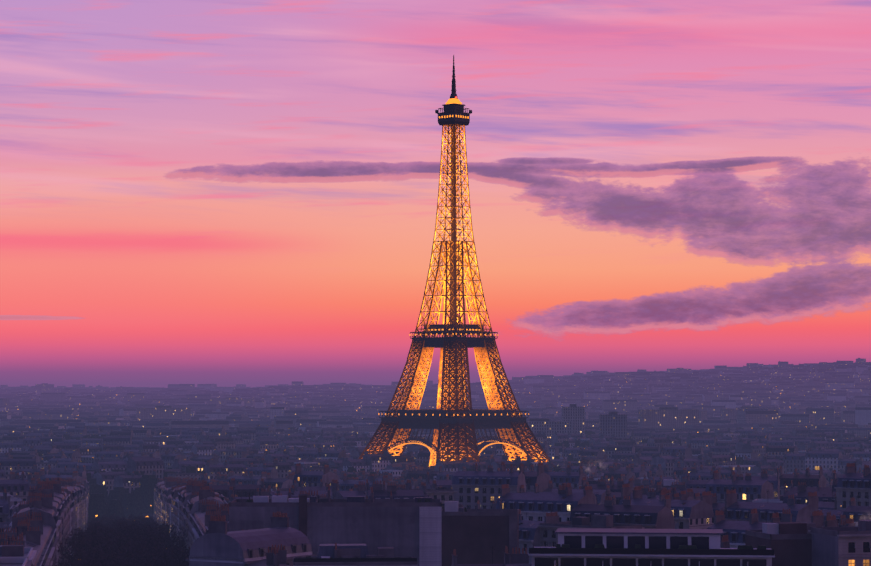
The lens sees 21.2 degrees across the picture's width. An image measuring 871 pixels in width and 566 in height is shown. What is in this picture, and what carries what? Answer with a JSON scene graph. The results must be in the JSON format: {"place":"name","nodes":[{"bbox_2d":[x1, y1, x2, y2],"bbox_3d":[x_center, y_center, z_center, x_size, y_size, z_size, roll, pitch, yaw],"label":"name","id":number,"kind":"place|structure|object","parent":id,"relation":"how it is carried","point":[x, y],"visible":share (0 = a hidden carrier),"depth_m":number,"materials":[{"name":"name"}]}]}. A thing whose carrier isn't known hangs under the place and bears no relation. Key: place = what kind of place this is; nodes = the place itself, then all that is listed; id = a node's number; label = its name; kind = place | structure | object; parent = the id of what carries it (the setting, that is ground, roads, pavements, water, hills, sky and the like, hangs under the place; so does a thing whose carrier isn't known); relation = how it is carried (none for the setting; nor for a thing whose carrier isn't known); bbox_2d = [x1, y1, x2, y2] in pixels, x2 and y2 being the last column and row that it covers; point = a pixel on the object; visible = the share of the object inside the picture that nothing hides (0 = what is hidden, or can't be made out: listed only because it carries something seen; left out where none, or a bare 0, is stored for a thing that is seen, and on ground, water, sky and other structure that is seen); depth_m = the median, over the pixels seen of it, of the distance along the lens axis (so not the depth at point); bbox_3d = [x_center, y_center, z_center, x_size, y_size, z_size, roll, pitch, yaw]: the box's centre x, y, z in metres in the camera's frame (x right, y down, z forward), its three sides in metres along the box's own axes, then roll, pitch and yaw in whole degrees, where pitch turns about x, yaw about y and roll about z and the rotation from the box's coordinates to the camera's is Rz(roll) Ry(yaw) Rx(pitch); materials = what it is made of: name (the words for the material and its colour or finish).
{"place":"outdoors","nodes":[
{"label":"outdoors","id":0,"kind":"place"},
{"bbox_2d":[76,514,153,565],"bbox_3d":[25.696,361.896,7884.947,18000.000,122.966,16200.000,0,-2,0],"label":"ground","id":1,"kind":"structure","parent":0,"point":[151,515],"depth_m":1451.13,"materials":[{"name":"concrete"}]},
{"bbox_2d":[54,512,189,565],"bbox_3d":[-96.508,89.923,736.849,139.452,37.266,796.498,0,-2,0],"label":"avenue trees","id":2,"kind":"object","parent":1,"relation":"on","point":[132,541],"visible":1,"depth_m":638.45,"materials":[{"name":"green plant"}]},
{"bbox_2d":[1,375,818,516],"bbox_3d":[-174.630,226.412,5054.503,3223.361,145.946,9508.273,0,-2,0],"label":"street lamps and lights","id":3,"kind":"object","parent":1,"relation":"on","point":[816,467],"visible":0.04,"depth_m":2112.67,"materials":[{"name":"glass"}]},
{"bbox_2d":[16,368,853,532],"bbox_3d":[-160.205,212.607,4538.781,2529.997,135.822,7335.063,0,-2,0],"label":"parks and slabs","id":4,"kind":"object","parent":1,"relation":"on","point":[137,501],"visible":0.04,"depth_m":2479.01,"materials":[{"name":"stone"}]},
{"bbox_2d":[0,461,870,565],"bbox_3d":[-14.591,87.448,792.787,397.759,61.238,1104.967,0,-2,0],"label":"buildings","id":5,"kind":"structure","parent":1,"relation":"on","point":[510,521],"depth_m":508.68,"materials":[{"name":"stone"}]},
{"bbox_2d":[0,358,870,437],"bbox_3d":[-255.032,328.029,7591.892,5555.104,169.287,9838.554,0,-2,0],"label":"buildings","id":6,"kind":"structure","parent":1,"relation":"on","point":[845,386],"depth_m":5221.59,"materials":[{"name":"stone"}]},
{"bbox_2d":[0,425,870,494],"bbox_3d":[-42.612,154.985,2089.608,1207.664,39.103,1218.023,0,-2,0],"label":"buildings","id":7,"kind":"structure","parent":1,"relation":"on","point":[129,450],"depth_m":1931.19,"materials":[{"name":"stone"}]},
{"bbox_2d":[0,455,870,507],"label":"buildings","id":8,"kind":"structure","parent":1,"relation":"on","point":[239,478],"depth_m":1007.97,"materials":[{"name":"stone"}]},
{"bbox_2d":[358,55,554,466],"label":"eiffel tower","id":9,"kind":"structure","parent":1,"relation":"on","point":[453,421],"depth_m":1697.81,"materials":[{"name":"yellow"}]},
{"bbox_2d":[0,0,870,387],"label":"sky","id":10,"kind":"structure","parent":0,"point":[223,193],"materials":[{"name":"pink"}]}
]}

